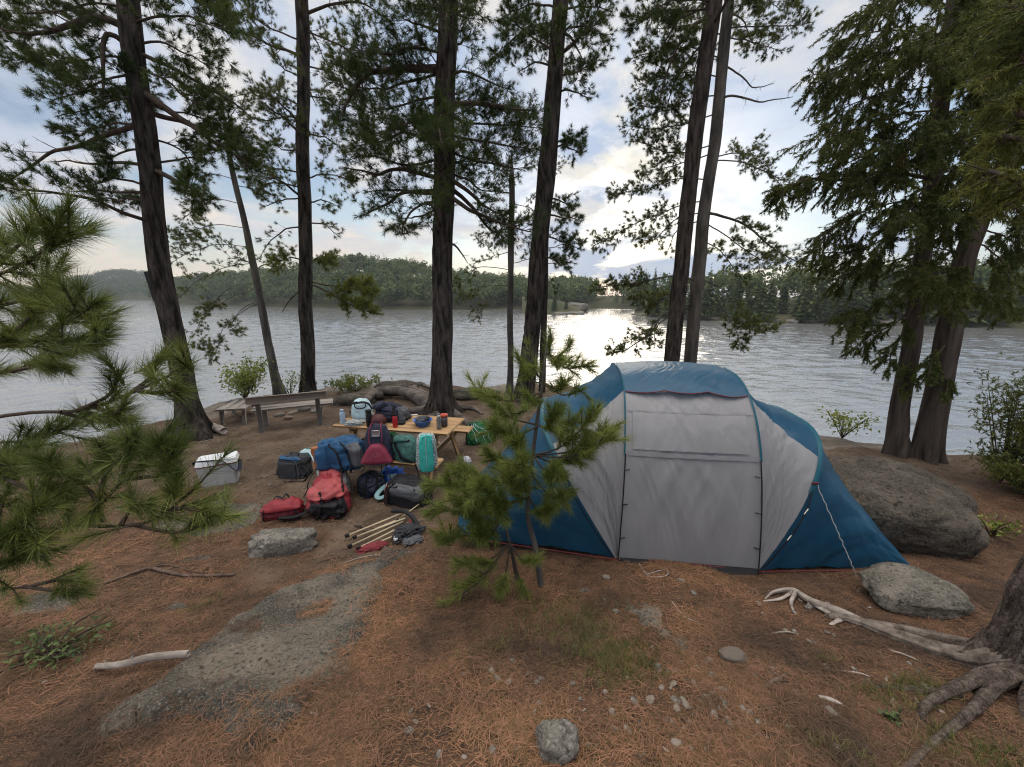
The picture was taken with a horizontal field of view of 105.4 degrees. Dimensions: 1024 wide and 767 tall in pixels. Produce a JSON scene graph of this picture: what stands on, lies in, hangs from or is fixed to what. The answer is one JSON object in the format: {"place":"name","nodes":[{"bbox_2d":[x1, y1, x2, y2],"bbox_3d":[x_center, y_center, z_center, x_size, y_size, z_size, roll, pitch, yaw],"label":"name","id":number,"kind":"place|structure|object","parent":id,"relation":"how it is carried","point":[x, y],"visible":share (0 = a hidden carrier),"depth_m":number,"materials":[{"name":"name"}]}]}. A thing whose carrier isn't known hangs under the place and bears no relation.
{"place":"outdoors","nodes":[
{"label":"outdoors","id":0,"kind":"place"},
{"bbox_2d":[0,277,151,299],"bbox_3d":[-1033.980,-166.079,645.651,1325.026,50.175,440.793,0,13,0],"label":"hill","id":1,"kind":"structure","parent":0,"point":[141,296],"depth_m":471.82,"materials":[{"name":"plant"}]},
{"bbox_2d":[0,268,149,297],"bbox_3d":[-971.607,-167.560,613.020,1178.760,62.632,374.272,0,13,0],"label":"distant woodland","id":2,"kind":"object","parent":1,"relation":"on","point":[131,278],"visible":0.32,"depth_m":519.39,"materials":[{"name":"green plant"}]},
{"bbox_2d":[152,271,564,309],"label":"hill","id":3,"kind":"structure","parent":0,"point":[410,303],"depth_m":183.59,"materials":[{"name":"plant"}]},
{"bbox_2d":[143,252,602,304],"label":"hillside woodland","id":4,"kind":"object","parent":3,"relation":"on","point":[403,271],"visible":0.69,"depth_m":200.01,"materials":[{"name":"plant"}]},
{"bbox_2d":[371,414,386,423],"bbox_3d":[-2.046,0.561,5.980,0.257,0.207,0.198,0,13,0],"label":"football","id":5,"kind":"object","parent":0,"point":[378,418],"visible":0.71,"depth_m":5.91,"materials":[{"name":"brown leather"}]},
{"bbox_2d":[0,383,1023,766],"bbox_3d":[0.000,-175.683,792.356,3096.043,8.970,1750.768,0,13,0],"label":"ground","id":6,"kind":"structure","parent":0,"point":[300,431],"depth_m":3.31,"materials":[{"name":"soil"}]},
{"bbox_2d":[13,590,84,614],"bbox_3d":[-3.803,1.861,3.243,0.700,0.243,0.659,3,13,12],"label":"rock slab","id":7,"kind":"object","parent":6,"relation":"on","point":[42,603],"visible":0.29,"depth_m":3.17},
{"bbox_2d":[0,607,115,674],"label":"ground plant","id":8,"kind":"object","parent":6,"relation":"on","point":[64,648],"visible":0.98,"depth_m":2.63,"materials":[{"name":"green plant"}]},
{"bbox_2d":[0,172,258,619],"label":"pine tree","id":9,"kind":"object","parent":6,"relation":"on","point":[23,537],"visible":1,"depth_m":1.47,"materials":[{"name":"green plant"}]},
{"bbox_2d":[0,0,281,442],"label":"pine tree","id":10,"kind":"object","parent":6,"relation":"on","point":[141,100],"visible":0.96,"depth_m":6.30,"materials":[{"name":"green plant"}]},
{"bbox_2d":[94,650,189,668],"bbox_3d":[-2.343,1.736,2.431,0.591,0.149,0.106,-1,13,-2],"label":"driftwood","id":11,"kind":"object","parent":6,"relation":"on","point":[133,660],"visible":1,"depth_m":2.42,"materials":[{"name":"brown wood"}]},
{"bbox_2d":[102,566,235,584],"bbox_3d":[-3.220,1.812,3.760,1.067,0.102,0.247,-3,13,-11],"label":"stick","id":12,"kind":"object","parent":6,"relation":"on","point":[171,573],"visible":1,"depth_m":3.73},
{"bbox_2d":[164,603,186,609],"bbox_3d":[-2.704,1.879,3.251,0.432,0.119,0.270,0,13,0],"label":"rock slab","id":13,"kind":"object","parent":6,"relation":"on","point":[178,605],"visible":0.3,"depth_m":3.22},
{"bbox_2d":[154,564,224,572],"bbox_3d":[-3.208,1.827,3.845,0.781,0.042,0.115,1,13,3],"label":"stick","id":14,"kind":"object","parent":6,"relation":"on","point":[184,568],"visible":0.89,"depth_m":3.84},
{"bbox_2d":[181,555,209,561],"bbox_3d":[-3.342,1.835,4.210,0.684,0.150,0.540,0,13,0],"label":"rock slab","id":15,"kind":"object","parent":6,"relation":"on","point":[203,557],"visible":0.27,"depth_m":4.05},
{"bbox_2d":[154,499,260,536],"bbox_3d":[-3.725,1.701,4.960,1.500,0.207,1.000,0,13,0],"label":"rock slab","id":16,"kind":"object","parent":6,"relation":"on","point":[251,508],"visible":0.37,"depth_m":4.81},
{"bbox_2d":[192,451,241,486],"bbox_3d":[-4.381,1.278,5.828,0.586,0.432,0.396,-7,15,-27],"label":"cooler","id":17,"kind":"object","parent":6,"relation":"on","point":[232,471],"visible":0.77,"depth_m":5.75,"materials":[{"name":"grey plastic"}]},
{"bbox_2d":[212,422,227,433],"bbox_3d":[-6.032,0.915,7.985,0.519,0.174,0.181,6,14,26],"label":"cut log","id":18,"kind":"object","parent":6,"relation":"on","point":[218,428],"visible":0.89,"depth_m":7.89,"materials":[{"name":"brown wood"}]},
{"bbox_2d":[167,73,295,394],"bbox_3d":[-7.418,-3.526,10.011,3.811,8.249,2.694,0,13,0],"label":"pine tree","id":19,"kind":"object","parent":6,"relation":"on","point":[177,235],"visible":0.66,"depth_m":10.12,"materials":[{"name":"green plant"}]},
{"bbox_2d":[215,399,255,425],"bbox_3d":[-6.185,0.646,8.806,0.530,0.383,1.150,-2,9,-22],"label":"bench","id":20,"kind":"object","parent":6,"relation":"on","point":[233,406],"visible":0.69,"depth_m":8.45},
{"bbox_2d":[214,347,273,397],"bbox_3d":[-6.950,-0.223,10.130,1.317,1.333,1.277,-12,18,-43],"label":"shrub","id":21,"kind":"object","parent":6,"relation":"on","point":[248,377],"visible":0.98,"depth_m":10.07,"materials":[{"name":"green plant"}]},
{"bbox_2d":[90,546,417,761],"bbox_3d":[-1.616,1.773,3.065,1.386,0.767,2.574,0,13,0],"label":"rock slab","id":22,"kind":"object","parent":6,"relation":"on","point":[306,643],"visible":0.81,"depth_m":2.48,"materials":[{"name":"stone"}]},
{"bbox_2d":[249,527,291,539],"bbox_3d":[-2.748,1.730,4.481,0.447,0.091,0.227,-1,13,-6],"label":"rock","id":23,"kind":"object","parent":6,"relation":"on","point":[264,531],"visible":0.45,"depth_m":4.48,"materials":[{"name":"grey stone"}]},
{"bbox_2d":[247,527,318,557],"bbox_3d":[-2.490,1.733,4.259,0.686,0.295,0.298,-5,14,-20],"label":"rock","id":24,"kind":"object","parent":6,"relation":"on","point":[286,542],"visible":0.88,"depth_m":4.15,"materials":[{"name":"grey stone"}]},
{"bbox_2d":[259,493,308,521],"bbox_3d":[-2.778,1.516,4.853,0.624,0.295,0.353,-3,13,-14],"label":"day bag","id":25,"kind":"object","parent":6,"relation":"on","point":[283,508],"visible":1,"depth_m":4.76,"materials":[{"name":"fabric"}]},
{"bbox_2d":[265,368,305,393],"bbox_3d":[-6.194,-0.031,10.690,1.086,0.772,0.792,0,13,0],"label":"shrub","id":26,"kind":"object","parent":6,"relation":"on","point":[290,381],"visible":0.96,"depth_m":10.71,"materials":[{"name":"green plant"}]},
{"bbox_2d":[244,391,332,432],"bbox_3d":[-4.659,0.539,8.314,1.550,0.805,0.659,-6,14,-23],"label":"wooden bench","id":27,"kind":"object","parent":6,"relation":"on","point":[260,410],"visible":0.93,"depth_m":8.06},
{"bbox_2d":[276,451,318,481],"bbox_3d":[-3.350,1.277,6.055,0.695,0.406,0.455,10,16,36],"label":"cooler bag","id":28,"kind":"object","parent":6,"relation":"on","point":[292,465],"visible":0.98,"depth_m":5.99,"materials":[{"name":"grey fabric"}]},
{"bbox_2d":[230,0,400,392],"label":"pine tree","id":29,"kind":"object","parent":6,"relation":"on","point":[303,95],"visible":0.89,"depth_m":9.63,"materials":[{"name":"green plant"}]},
{"bbox_2d":[303,468,353,519],"bbox_3d":[-2.470,1.382,5.278,0.607,0.480,1.167,-5,19,-21],"label":"backpack","id":30,"kind":"object","parent":6,"relation":"on","point":[328,492],"visible":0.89,"depth_m":4.89,"materials":[{"name":"red fabric"}]},
{"bbox_2d":[310,434,363,472],"bbox_3d":[-2.386,1.116,5.472,0.796,0.823,0.446,2,13,10],"label":"backpack","id":31,"kind":"object","parent":6,"relation":"on","point":[344,452],"visible":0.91,"depth_m":5.30,"materials":[{"name":"blue fabric"}]},
{"bbox_2d":[329,393,375,405],"bbox_3d":[-4.183,0.439,10.181,1.191,0.294,0.685,-3,13,-11],"label":"rock","id":32,"kind":"object","parent":6,"relation":"on","point":[347,399],"visible":0.59,"depth_m":9.93,"materials":[{"name":"stone"}]},
{"bbox_2d":[315,370,392,393],"bbox_3d":[-4.568,0.012,11.300,2.013,0.587,1.499,5,14,22],"label":"shrub","id":33,"kind":"object","parent":6,"relation":"on","point":[347,382],"visible":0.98,"depth_m":11.17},
{"bbox_2d":[357,470,386,498],"bbox_3d":[-1.988,1.397,5.529,0.412,0.312,0.444,-5,14,-19],"label":"backpack","id":34,"kind":"object","parent":6,"relation":"on","point":[376,484],"visible":0.85,"depth_m":5.39,"materials":[{"name":"fabric"}]},
{"bbox_2d":[379,465,405,481],"bbox_3d":[-1.767,1.331,5.761,0.470,0.204,0.409,3,17,12],"label":"rain jacket","id":35,"kind":"object","parent":34,"relation":"on","point":[394,471],"visible":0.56,"depth_m":5.70,"materials":[{"name":"fabric"}]},
{"bbox_2d":[345,508,426,553],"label":"poles","id":36,"kind":"object","parent":6,"relation":"on","point":[410,533],"visible":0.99,"depth_m":4.45,"materials":[{"name":"beige paint"}]},
{"bbox_2d":[374,380,418,395],"bbox_3d":[-3.261,0.157,11.116,1.244,0.467,0.719,0,13,0],"label":"rock","id":37,"kind":"object","parent":6,"relation":"on","point":[405,383],"visible":0.36,"depth_m":10.94,"materials":[{"name":"stone"}]},
{"bbox_2d":[332,412,472,480],"bbox_3d":[-1.785,0.998,6.312,1.890,0.804,1.688,3,13,12],"label":"picnic table","id":38,"kind":"object","parent":6,"relation":"on","point":[452,429],"visible":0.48,"depth_m":6.03,"materials":[{"name":"brown wood"}]},
{"bbox_2d":[345,419,365,426],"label":"plastic bag","id":39,"kind":"object","parent":38,"relation":"on","point":[355,422],"visible":1,"depth_m":6.02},
{"bbox_2d":[351,398,372,419],"bbox_3d":[-2.417,0.418,6.270,0.335,0.367,0.332,-9,14,-10],"label":"dry bag","id":40,"kind":"object","parent":38,"relation":"on","point":[360,406],"visible":0.74,"depth_m":6.19,"materials":[{"name":"white fabric"}]},
{"bbox_2d":[365,409,371,427],"bbox_3d":[-2.184,0.530,5.946,0.088,0.270,0.088,0,13,0],"label":"water bottle","id":41,"kind":"object","parent":38,"relation":"on","point":[368,414],"visible":0.81,"depth_m":5.91,"materials":[{"name":"black paint"}]},
{"bbox_2d":[360,422,393,489],"bbox_3d":[-1.837,0.969,5.367,0.462,0.883,0.411,-2,5,-8],"label":"backpack","id":42,"kind":"object","parent":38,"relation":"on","point":[377,449],"visible":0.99,"depth_m":5.28,"materials":[{"name":"red fabric"}]},
{"bbox_2d":[372,400,411,421],"bbox_3d":[-1.917,0.433,6.244,0.617,0.349,0.336,5,14,11],"label":"duffel bag","id":43,"kind":"object","parent":38,"relation":"on","point":[387,409],"visible":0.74,"depth_m":6.13,"materials":[{"name":"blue fabric"}]},
{"bbox_2d":[392,434,419,476],"bbox_3d":[-1.456,1.057,5.481,0.370,0.785,0.382,-11,15,14],"label":"dry bag","id":44,"kind":"object","parent":38,"relation":"on","point":[404,448],"visible":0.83,"depth_m":5.36,"materials":[{"name":"fabric"}]},
{"bbox_2d":[413,417,431,427],"bbox_3d":[-1.372,0.601,5.991,0.300,0.112,0.300,0,13,0],"label":"bowl","id":45,"kind":"object","parent":38,"relation":"on","point":[423,424],"visible":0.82,"depth_m":5.90,"materials":[{"name":"blue plastic"}]},
{"bbox_2d":[415,415,429,426],"bbox_3d":[-1.372,0.561,5.984,0.236,0.149,0.203,-5,14,-22],"label":"cloth bundle","id":46,"kind":"object","parent":45,"relation":"in","point":[424,418],"visible":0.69,"depth_m":5.93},
{"bbox_2d":[416,432,437,471],"bbox_3d":[-1.163,0.916,5.297,0.290,0.540,0.264,-2,17,-10],"label":"insulated bag","id":47,"kind":"object","parent":38,"relation":"on","point":[426,455],"visible":0.99,"depth_m":5.21,"materials":[{"name":"fabric"}]},
{"bbox_2d":[440,413,447,427],"bbox_3d":[-1.034,0.564,5.954,0.120,0.202,0.120,0,13,0],"label":"jar","id":48,"kind":"object","parent":38,"relation":"on","point":[444,420],"visible":1,"depth_m":5.92,"materials":[{"name":"clear plastic"}]},
{"bbox_2d":[374,473,431,509],"bbox_3d":[-1.472,1.430,5.281,0.785,0.378,0.436,8,20,12],"label":"duffel bag","id":49,"kind":"object","parent":6,"relation":"on","point":[400,490],"visible":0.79,"depth_m":5.13,"materials":[{"name":"black fabric"}]},
{"bbox_2d":[307,0,552,425],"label":"pine tree","id":50,"kind":"object","parent":6,"relation":"on","point":[439,132],"visible":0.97,"depth_m":7.44,"materials":[{"name":"green plant"}]},
{"bbox_2d":[453,387,499,399],"bbox_3d":[-0.957,0.297,10.678,1.288,0.359,0.772,-1,13,-6],"label":"rock","id":51,"kind":"object","parent":6,"relation":"on","point":[461,393],"visible":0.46,"depth_m":10.38,"materials":[{"name":"stone"}]},
{"bbox_2d":[465,420,492,445],"bbox_3d":[-0.620,0.913,7.397,0.579,0.467,0.416,-7,14,-11],"label":"dry bag","id":52,"kind":"object","parent":6,"relation":"on","point":[469,438],"visible":0.73,"depth_m":7.25,"materials":[{"name":"green fabric"}]},
{"bbox_2d":[452,128,570,393],"bbox_3d":[-0.294,-2.797,10.157,2.892,6.634,2.812,9,16,35],"label":"pine tree","id":53,"kind":"object","parent":6,"relation":"on","point":[510,269],"visible":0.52,"depth_m":10.17,"materials":[{"name":"green plant"}]},
{"bbox_2d":[0,411,1023,766],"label":"fallen needles","id":54,"kind":"object","parent":6,"relation":"on","point":[338,703],"visible":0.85,"depth_m":2.29,"materials":[{"name":"plant"}]},
{"bbox_2d":[415,320,635,608],"bbox_3d":[0.054,0.716,3.197,1.910,2.477,0.898,0,13,0],"label":"young pine","id":55,"kind":"object","parent":6,"relation":"on","point":[473,506],"visible":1,"depth_m":3.16,"materials":[{"name":"green plant"}]},
{"bbox_2d":[484,0,625,403],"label":"pine tree","id":56,"kind":"object","parent":6,"relation":"on","point":[555,28],"visible":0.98,"depth_m":8.76,"materials":[{"name":"green plant"}]},
{"bbox_2d":[535,718,578,765],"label":"rock","id":57,"kind":"object","parent":6,"relation":"on","point":[558,741],"visible":0.95,"depth_m":1.83,"materials":[{"name":"grey stone"}]},
{"bbox_2d":[538,228,587,392],"bbox_3d":[1.508,-2.616,10.591,1.260,6.130,1.027,10,17,38],"label":"pine tree","id":58,"kind":"object","parent":6,"relation":"on","point":[543,329],"visible":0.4,"depth_m":10.67,"materials":[{"name":"green plant"}]},
{"bbox_2d":[624,597,699,655],"bbox_3d":[1.033,1.840,3.016,0.522,0.336,0.954,0,13,0],"label":"rock slab","id":59,"kind":"object","parent":6,"relation":"on","point":[647,613],"visible":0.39,"depth_m":2.94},
{"bbox_2d":[458,361,918,576],"bbox_3d":[1.770,0.723,4.641,4.851,1.914,2.571,0,13,0],"label":"camping tent","id":60,"kind":"object","parent":6,"relation":"on","point":[709,464],"visible":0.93,"depth_m":3.78,"materials":[{"name":"grey fabric"}]},
{"bbox_2d":[619,392,760,568],"bbox_3d":[1.751,0.939,3.888,1.317,1.669,0.445,2,13,7],"label":"door panel","id":61,"kind":"structure","parent":60,"relation":"in","point":[692,490],"depth_m":3.76,"materials":[{"name":"grey fabric"}]},
{"bbox_2d":[614,0,762,361],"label":"pine tree","id":62,"kind":"object","parent":6,"relation":"on","point":[709,21],"visible":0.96,"depth_m":8.18,"materials":[{"name":"green plant"}]},
{"bbox_2d":[587,0,823,362],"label":"pine tree","id":63,"kind":"object","parent":6,"relation":"on","point":[704,213],"visible":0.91,"depth_m":9.32,"materials":[{"name":"green plant"}]},
{"bbox_2d":[718,646,748,664],"bbox_3d":[1.421,1.751,2.505,0.166,0.079,0.127,-3,13,-11],"label":"rock","id":64,"kind":"object","parent":6,"relation":"on","point":[731,654],"visible":0.84,"depth_m":2.48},
{"bbox_2d":[761,670,788,689],"bbox_3d":[1.538,1.749,2.296,0.280,0.070,0.096,-4,13,-16],"label":"stick","id":65,"kind":"object","parent":6,"relation":"on","point":[774,679],"visible":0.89,"depth_m":2.28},
{"bbox_2d":[817,695,843,706],"bbox_3d":[1.746,1.739,2.136,0.120,0.038,0.027,9,16,34],"label":"stick","id":66,"kind":"object","parent":6,"relation":"on","point":[830,699],"visible":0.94,"depth_m":2.13,"materials":[{"name":"beige wood"}]},
{"bbox_2d":[815,406,886,437],"bbox_3d":[6.543,0.767,7.567,1.011,0.672,1.149,-3,13,-13],"label":"shrub","id":67,"kind":"object","parent":6,"relation":"on","point":[842,430],"visible":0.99,"depth_m":7.54,"materials":[{"name":"green plant"}]},
{"bbox_2d":[760,455,989,559],"bbox_3d":[4.149,1.454,4.891,2.435,0.910,1.536,4,13,17],"label":"boulder","id":68,"kind":"object","parent":6,"relation":"on","point":[909,508],"visible":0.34,"depth_m":4.18,"materials":[{"name":"stone"}]},
{"bbox_2d":[877,704,904,727],"bbox_3d":[1.954,1.698,1.997,0.115,0.089,0.098,-6,14,-23],"label":"ground plant","id":69,"kind":"object","parent":6,"relation":"on","point":[894,715],"visible":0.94,"depth_m":1.99,"materials":[{"name":"green plant"}]},
{"bbox_2d":[759,0,1023,458],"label":"cedar tree","id":70,"kind":"object","parent":6,"relation":"on","point":[858,180],"visible":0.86,"depth_m":5.26,"materials":[{"name":"green plant"}]},
{"bbox_2d":[764,0,1023,766],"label":"cedar tree","id":71,"kind":"object","parent":6,"relation":"on","point":[991,653],"visible":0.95,"depth_m":2.04,"materials":[{"name":"plant"}]},
{"bbox_2d":[859,562,974,618],"bbox_3d":[3.291,1.693,3.204,0.694,0.255,0.523,3,13,14],"label":"rock","id":72,"kind":"object","parent":6,"relation":"on","point":[902,589],"visible":0.98,"depth_m":3.06,"materials":[{"name":"beige stone"}]},
{"bbox_2d":[879,0,1023,464],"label":"cedar tree","id":73,"kind":"object","parent":6,"relation":"on","point":[928,441],"visible":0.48,"depth_m":5.70,"materials":[{"name":"green plant"}]},
{"bbox_2d":[961,441,1023,494],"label":"shrub","id":74,"kind":"object","parent":6,"relation":"on","point":[1014,477],"visible":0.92,"depth_m":5.46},
{"bbox_2d":[966,352,1023,486],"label":"shrub","id":75,"kind":"object","parent":6,"relation":"on","point":[1016,425],"visible":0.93,"depth_m":5.62,"materials":[{"name":"plant"}]},
{"bbox_2d":[977,513,1023,538],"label":"shrub","id":76,"kind":"object","parent":6,"relation":"on","point":[995,527],"visible":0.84,"depth_m":4.52,"materials":[{"name":"green plant"}]},
{"bbox_2d":[0,296,1023,458],"bbox_3d":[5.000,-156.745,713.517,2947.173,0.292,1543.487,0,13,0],"label":"water","id":77,"kind":"structure","parent":0,"point":[803,371],"depth_m":40.46,"materials":[{"name":"grey liquid"}]},
{"bbox_2d":[0,0,1023,295],"label":"sky","id":78,"kind":"structure","parent":0,"point":[608,159],"materials":[{"name":"white"}]},
{"bbox_2d":[1,588,1023,766],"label":"grass","id":79,"kind":"structure","parent":0,"point":[625,665],"depth_m":2.45,"materials":[{"name":"plant"}]},
{"bbox_2d":[522,296,580,313],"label":"rocky point","id":80,"kind":"structure","parent":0,"point":[561,305],"depth_m":136.14,"materials":[{"name":"stone"}]},
{"bbox_2d":[568,302,588,311],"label":"outcrop","id":81,"kind":"object","parent":80,"relation":"on","point":[584,307],"visible":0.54,"depth_m":144.84,"materials":[{"name":"grey stone"}]},
{"bbox_2d":[565,296,634,308],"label":"channel shore","id":82,"kind":"structure","parent":0,"point":[606,303],"depth_m":190.50,"materials":[{"name":"plant"}]},
{"bbox_2d":[499,273,666,303],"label":"channel woodland","id":83,"kind":"object","parent":82,"relation":"on","point":[625,292],"visible":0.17,"depth_m":185.10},
{"bbox_2d":[635,297,1023,328],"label":"shore","id":84,"kind":"structure","parent":0,"point":[783,316],"depth_m":94.38,"materials":[{"name":"plant"}]},
{"bbox_2d":[631,275,645,309],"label":"shore conifer","id":85,"kind":"object","parent":84,"relation":"on","point":[637,304],"visible":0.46,"depth_m":129.16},
{"bbox_2d":[644,271,660,315],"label":"shore conifer","id":86,"kind":"object","parent":84,"relation":"on","point":[654,287],"visible":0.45,"depth_m":112.31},
{"bbox_2d":[701,272,717,318],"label":"shore conifer","id":87,"kind":"object","parent":84,"relation":"on","point":[708,298],"visible":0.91,"depth_m":98.29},
{"bbox_2d":[715,285,727,316],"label":"shore conifer","id":88,"kind":"object","parent":84,"relation":"on","point":[719,309],"visible":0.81,"depth_m":99.15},
{"bbox_2d":[725,274,742,313],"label":"shore conifer","id":89,"kind":"object","parent":84,"relation":"on","point":[737,285],"visible":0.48,"depth_m":98.63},
{"bbox_2d":[728,275,745,307],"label":"shore conifer","id":90,"kind":"object","parent":84,"relation":"on","point":[742,294],"visible":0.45,"depth_m":98.39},
{"bbox_2d":[743,288,753,317],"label":"shore conifer","id":91,"kind":"object","parent":84,"relation":"on","point":[749,303],"visible":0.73,"depth_m":95.34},
{"bbox_2d":[747,274,763,315],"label":"shore conifer","id":92,"kind":"object","parent":84,"relation":"on","point":[759,288],"visible":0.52,"depth_m":94.19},
{"bbox_2d":[751,279,768,319],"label":"shore conifer","id":93,"kind":"object","parent":84,"relation":"on","point":[759,302],"visible":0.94,"depth_m":91.67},
{"bbox_2d":[761,278,779,319],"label":"shore conifer","id":94,"kind":"object","parent":84,"relation":"on","point":[770,305],"visible":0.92,"depth_m":91.00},
{"bbox_2d":[776,279,791,312],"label":"shore conifer","id":95,"kind":"object","parent":84,"relation":"on","point":[783,306],"visible":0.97,"depth_m":99.21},
{"bbox_2d":[788,277,808,317],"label":"shore conifer","id":96,"kind":"object","parent":84,"relation":"on","point":[796,305],"visible":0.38,"depth_m":91.42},
{"bbox_2d":[796,278,817,321],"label":"shore conifer","id":97,"kind":"object","parent":84,"relation":"on","point":[809,290],"visible":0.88,"depth_m":88.25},
{"bbox_2d":[813,274,826,303],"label":"shore conifer","id":98,"kind":"object","parent":84,"relation":"on","point":[822,286],"visible":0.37,"depth_m":93.70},
{"bbox_2d":[622,253,1023,302],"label":"shore woodland","id":99,"kind":"object","parent":84,"relation":"on","point":[728,280],"visible":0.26,"depth_m":109.61,"materials":[{"name":"plant"}]},
{"bbox_2d":[817,290,835,321],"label":"shore conifer","id":100,"kind":"object","parent":84,"relation":"on","point":[828,308],"visible":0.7,"depth_m":86.97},
{"bbox_2d":[831,258,850,313],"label":"shore conifer","id":101,"kind":"object","parent":84,"relation":"on","point":[835,300],"visible":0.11,"depth_m":87.99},
{"bbox_2d":[833,281,849,321],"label":"shore conifer","id":102,"kind":"object","parent":84,"relation":"on","point":[842,301],"visible":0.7,"depth_m":85.83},
{"bbox_2d":[840,284,865,317],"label":"shore conifer","id":103,"kind":"object","parent":84,"relation":"on","point":[855,299],"visible":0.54,"depth_m":84.68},
{"bbox_2d":[851,283,867,319],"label":"shore conifer","id":104,"kind":"object","parent":84,"relation":"on","point":[863,295],"visible":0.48,"depth_m":84.24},
{"bbox_2d":[864,280,881,322],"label":"shore conifer","id":105,"kind":"object","parent":84,"relation":"on","point":[869,298],"visible":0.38,"depth_m":83.67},
{"bbox_2d":[868,282,883,320],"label":"shore conifer","id":106,"kind":"object","parent":84,"relation":"on","point":[879,315],"visible":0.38,"depth_m":83.48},
{"bbox_2d":[876,285,886,322],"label":"shore conifer","id":107,"kind":"object","parent":84,"relation":"on","point":[882,294],"visible":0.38,"depth_m":83.35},
{"bbox_2d":[878,272,889,318],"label":"shore conifer","id":108,"kind":"object","parent":84,"relation":"on","point":[883,283],"visible":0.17,"depth_m":85.22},
{"bbox_2d":[888,274,909,318],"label":"shore conifer","id":109,"kind":"object","parent":84,"relation":"on","point":[896,310],"visible":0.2,"depth_m":84.61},
{"bbox_2d":[926,273,940,323],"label":"shore conifer","id":110,"kind":"object","parent":84,"relation":"on","point":[929,315],"visible":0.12,"depth_m":80.64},
{"bbox_2d":[967,266,988,323],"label":"shore conifer","id":111,"kind":"object","parent":84,"relation":"on","point":[978,277],"visible":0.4,"depth_m":77.42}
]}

